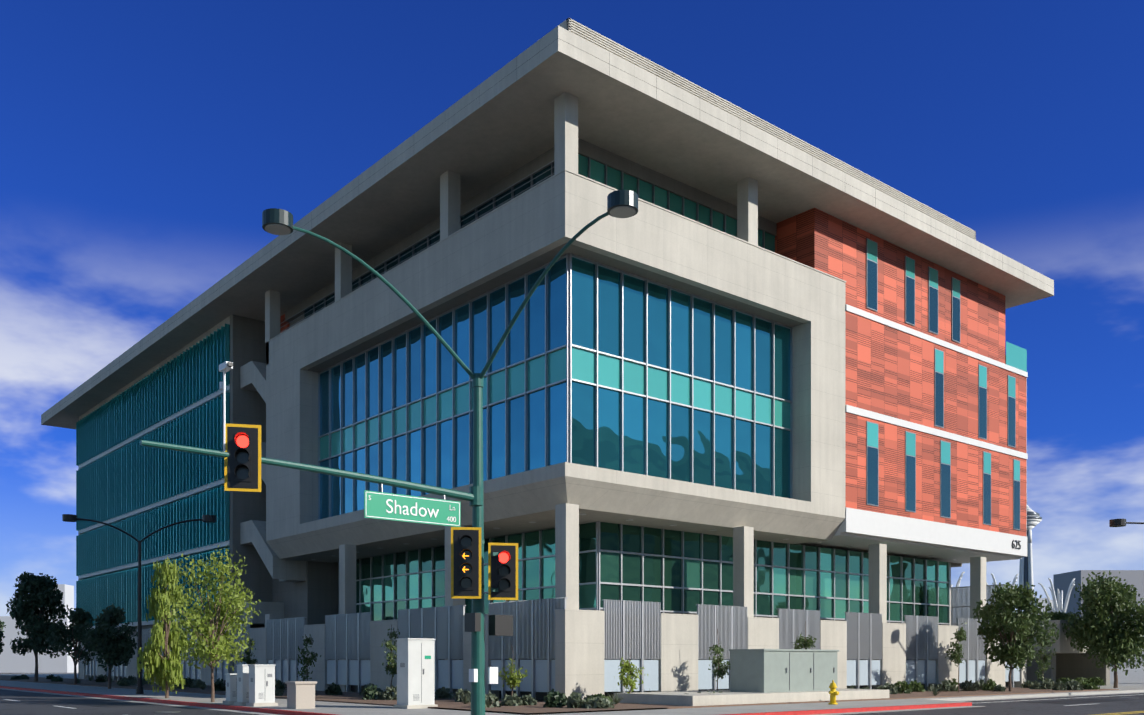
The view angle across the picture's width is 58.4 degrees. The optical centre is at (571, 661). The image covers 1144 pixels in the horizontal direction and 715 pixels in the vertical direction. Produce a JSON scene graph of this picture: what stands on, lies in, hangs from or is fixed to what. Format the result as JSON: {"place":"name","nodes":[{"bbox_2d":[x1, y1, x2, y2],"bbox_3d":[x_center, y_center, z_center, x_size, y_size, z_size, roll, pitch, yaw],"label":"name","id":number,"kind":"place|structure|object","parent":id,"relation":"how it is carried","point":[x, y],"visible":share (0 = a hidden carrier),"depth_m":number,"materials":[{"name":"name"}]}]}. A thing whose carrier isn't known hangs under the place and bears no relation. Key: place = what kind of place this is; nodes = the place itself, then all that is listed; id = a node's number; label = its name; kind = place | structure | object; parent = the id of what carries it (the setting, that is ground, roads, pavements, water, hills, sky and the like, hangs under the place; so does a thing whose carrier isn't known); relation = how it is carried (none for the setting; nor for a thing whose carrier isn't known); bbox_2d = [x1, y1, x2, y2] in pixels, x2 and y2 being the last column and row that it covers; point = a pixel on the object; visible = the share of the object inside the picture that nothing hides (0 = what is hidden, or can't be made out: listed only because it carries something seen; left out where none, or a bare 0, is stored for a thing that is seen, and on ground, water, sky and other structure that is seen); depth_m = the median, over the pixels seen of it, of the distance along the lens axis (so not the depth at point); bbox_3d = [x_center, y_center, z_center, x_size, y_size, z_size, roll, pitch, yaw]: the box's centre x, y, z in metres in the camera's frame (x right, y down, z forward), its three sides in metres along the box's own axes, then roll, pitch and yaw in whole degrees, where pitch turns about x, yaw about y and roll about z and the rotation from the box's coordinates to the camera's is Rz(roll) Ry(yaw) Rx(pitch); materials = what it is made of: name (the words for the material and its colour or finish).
{"place":"outdoors","nodes":[
{"label":"outdoors","id":0,"kind":"place"},
{"bbox_2d":[84,584,1019,699],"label":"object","id":1,"kind":"object","parent":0,"point":[632,628],"visible":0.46,"depth_m":47.16,"materials":[{"name":"grey metal"}]},
{"bbox_2d":[0,666,1143,714],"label":"sidewalk","id":2,"kind":"structure","parent":0,"point":[1132,681],"depth_m":39.09,"materials":[{"name":"grey concrete"}]},
{"bbox_2d":[83,603,137,688],"bbox_3d":[-27.288,-0.904,60.297,3.081,5.052,2.960,0,0,-40],"label":"tree","id":3,"kind":"object","parent":2,"relation":"on","point":[116,649],"visible":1,"depth_m":59.72,"materials":[{"name":"green plant"}]},
{"bbox_2d":[137,557,187,697],"bbox_3d":[-17.745,-1.440,44.751,1.819,6.118,2.144,0,0,15],"label":"willow tree","id":4,"kind":"object","parent":2,"relation":"on","point":[165,671],"visible":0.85,"depth_m":44.42,"materials":[{"name":"green plant"}]},
{"bbox_2d":[158,545,260,701],"bbox_3d":[-14.272,-1.483,40.766,3.718,6.200,3.505,0,0,-10],"label":"mesquite tree","id":5,"kind":"object","parent":2,"relation":"on","point":[218,643],"visible":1,"depth_m":40.35,"materials":[{"name":"green plant"}]},
{"bbox_2d":[223,638,838,708],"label":"utility cabinets","id":6,"kind":"object","parent":2,"relation":"on","point":[758,671],"visible":1,"depth_m":37.60,"materials":[{"name":"metal"}]},
{"bbox_2d":[10,674,1105,708],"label":"shrubs","id":7,"kind":"object","parent":2,"relation":"on","point":[552,698],"visible":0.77,"depth_m":48.63,"materials":[{"name":"green plant"}]},
{"bbox_2d":[0,675,1118,714],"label":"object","id":8,"kind":"structure","parent":2,"relation":"on","point":[658,700],"depth_m":39.20,"materials":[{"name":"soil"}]},
{"bbox_2d":[0,631,4,653],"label":"tree","id":9,"kind":"object","parent":8,"relation":"on","point":[1,644],"visible":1,"depth_m":95.39,"materials":[{"name":"green plant"}]},
{"bbox_2d":[0,620,5,631],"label":"tree","id":10,"kind":"object","parent":8,"relation":"on","point":[2,625],"visible":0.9,"depth_m":120.50,"materials":[{"name":"green plant"}]},
{"bbox_2d":[6,571,68,680],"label":"tree","id":11,"kind":"object","parent":8,"relation":"on","point":[37,599],"visible":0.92,"depth_m":78.79,"materials":[{"name":"green plant"}]},
{"bbox_2d":[46,607,95,684],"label":"tree","id":12,"kind":"object","parent":8,"relation":"on","point":[63,637],"visible":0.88,"depth_m":69.28,"materials":[{"name":"green plant"}]},
{"bbox_2d":[240,638,256,663],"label":"tree","id":13,"kind":"object","parent":8,"relation":"on","point":[249,660],"visible":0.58,"depth_m":55.64,"materials":[{"name":"green plant"}]},
{"bbox_2d":[297,634,320,680],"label":"tree","id":14,"kind":"object","parent":8,"relation":"on","point":[304,659],"visible":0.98,"depth_m":50.81,"materials":[{"name":"green plant"}]},
{"bbox_2d":[381,625,399,688],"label":"tree","id":15,"kind":"object","parent":8,"relation":"on","point":[392,665],"visible":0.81,"depth_m":44.73,"materials":[{"name":"green plant"}]},
{"bbox_2d":[498,645,527,695],"bbox_3d":[-2.234,0.487,38.720,1.125,2.253,1.084,0,0,-40],"label":"tree","id":16,"kind":"object","parent":8,"relation":"on","point":[512,680],"visible":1,"depth_m":38.66,"materials":[{"name":"green plant"}]},
{"bbox_2d":[614,654,647,692],"bbox_3d":[2.213,0.669,38.513,1.108,1.896,0.955,0,0,-40],"label":"tree","id":17,"kind":"object","parent":8,"relation":"on","point":[628,669],"visible":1,"depth_m":38.47,"materials":[{"name":"green plant"}]},
{"bbox_2d":[708,629,729,690],"bbox_3d":[6.143,0.128,42.426,1.027,2.974,1.052,0,0,7],"label":"tree","id":18,"kind":"object","parent":8,"relation":"on","point":[719,670],"visible":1,"depth_m":42.31,"materials":[{"name":"green plant"}]},
{"bbox_2d":[791,621,816,648],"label":"tree","id":19,"kind":"object","parent":8,"relation":"on","point":[805,642],"visible":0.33,"depth_m":45.71,"materials":[{"name":"green plant"}]},
{"bbox_2d":[944,621,966,692],"bbox_3d":[19.194,-0.182,51.079,1.084,3.593,1.551,0,0,-7],"label":"tree","id":20,"kind":"object","parent":8,"relation":"on","point":[956,655],"visible":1,"depth_m":51.04,"materials":[{"name":"green plant"}]},
{"bbox_2d":[972,581,1058,690],"bbox_3d":[23.033,-1.287,53.650,4.335,5.808,4.151,0,0,-40],"label":"tree","id":21,"kind":"object","parent":8,"relation":"on","point":[1013,627],"visible":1,"depth_m":53.06,"materials":[{"name":"green plant"}]},
{"bbox_2d":[1033,637,1055,680],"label":"tree","id":22,"kind":"object","parent":8,"relation":"on","point":[1046,663],"visible":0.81,"depth_m":58.02,"materials":[{"name":"green plant"}]},
{"bbox_2d":[828,680,838,704],"bbox_3d":[9.783,1.162,38.297,0.400,0.900,0.386,0,0,-40],"label":"hydrant","id":23,"kind":"object","parent":2,"relation":"on","point":[833,692],"visible":1,"depth_m":38.21,"materials":[{"name":"yellow metal"}]},
{"bbox_2d":[1062,571,1143,687],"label":"tree","id":24,"kind":"object","parent":2,"relation":"on","point":[1096,630],"visible":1,"depth_m":61.27,"materials":[{"name":"green plant"}]},
{"bbox_2d":[0,673,1143,714],"bbox_3d":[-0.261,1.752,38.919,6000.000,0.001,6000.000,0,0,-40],"label":"road","id":25,"kind":"structure","parent":0,"point":[28,703],"depth_m":38.08,"materials":[{"name":"grey asphalt"}]},
{"bbox_2d":[62,514,216,693],"bbox_3d":[-21.314,-2.723,50.504,7.455,8.950,0.655,0,0,-2],"label":"street light","id":26,"kind":"object","parent":25,"relation":"on","point":[74,518],"visible":1,"depth_m":50.43,"materials":[{"name":"black"}]},
{"bbox_2d":[140,190,637,714],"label":"signal pole","id":27,"kind":"object","parent":25,"relation":"on","point":[240,454],"visible":1,"depth_m":26.84,"materials":[{"name":"green metal"}]},
{"bbox_2d":[386,499,438,517],"bbox_3d":[-4.078,-3.918,26.291,1.563,0.350,0.008,0,0,-40],"label":"street sign lettering","id":28,"kind":"object","parent":27,"relation":"attached to","point":[415,514],"visible":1,"depth_m":26.26,"materials":[{"name":"white paint"}]},
{"bbox_2d":[0,688,1143,714],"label":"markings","id":29,"kind":"object","parent":25,"relation":"on","point":[94,703],"visible":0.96,"depth_m":43.39,"materials":[{"name":"paint"}]},
{"bbox_2d":[951,571,1074,612],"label":"deco poles","id":30,"kind":"object","parent":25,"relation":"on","point":[1059,606],"visible":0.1,"depth_m":212.20,"materials":[{"name":"white metal"}]},
{"bbox_2d":[1017,505,1041,613],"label":"tower","id":31,"kind":"structure","parent":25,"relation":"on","point":[1034,518],"depth_m":1515.13,"materials":[{"name":"grey"}]},
{"bbox_2d":[1109,519,1143,526],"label":"street light","id":32,"kind":"object","parent":25,"relation":"on","point":[1117,522],"visible":1,"depth_m":49.28,"materials":[{"name":"black metal"}]},
{"bbox_2d":[0,570,1143,672],"bbox_3d":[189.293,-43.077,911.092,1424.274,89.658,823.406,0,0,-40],"label":"buildings","id":33,"kind":"structure","parent":0,"point":[11,661],"depth_m":406.66,"materials":[{"name":"grey"}]},
{"bbox_2d":[0,0,1143,615],"label":"sky","id":34,"kind":"structure","parent":0,"point":[145,145],"materials":[{"name":"blue"}]},
{"bbox_2d":[41,18,1109,698],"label":"building","id":35,"kind":"structure","parent":0,"point":[565,92],"depth_m":47.38,"materials":[{"name":"grey concrete"}]},
{"bbox_2d":[76,316,229,632],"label":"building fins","id":36,"kind":"object","parent":35,"relation":"attached to","point":[123,476],"visible":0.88,"depth_m":75.11,"materials":[{"name":"teal glass"}]},
{"bbox_2d":[311,513,957,559],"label":"soffit lights","id":37,"kind":"object","parent":35,"relation":"attached to","point":[628,520],"visible":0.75,"depth_m":50.32,"materials":[{"name":"grey"}]},
{"bbox_2d":[279,157,1019,624],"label":"windows","id":38,"kind":"structure","parent":35,"relation":"attached to","point":[569,345],"depth_m":47.56,"materials":[{"name":"blue glass"}]},
{"bbox_2d":[280,208,1026,536],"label":"cladding","id":39,"kind":"structure","parent":35,"relation":"attached to","point":[889,371],"depth_m":54.59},
{"bbox_2d":[1012,540,1020,548],"bbox_3d":[26.609,-6.999,61.336,1.046,0.525,0.040,0,0,-40],"label":"building number","id":40,"kind":"object","parent":35,"relation":"attached to","point":[1017,542],"visible":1,"depth_m":61.33,"materials":[{"name":"black"}]},
{"bbox_2d":[1026,611,1078,620],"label":"shrubs","id":41,"kind":"object","parent":35,"relation":"on","point":[1056,615],"visible":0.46,"depth_m":64.49,"materials":[{"name":"green plant"}]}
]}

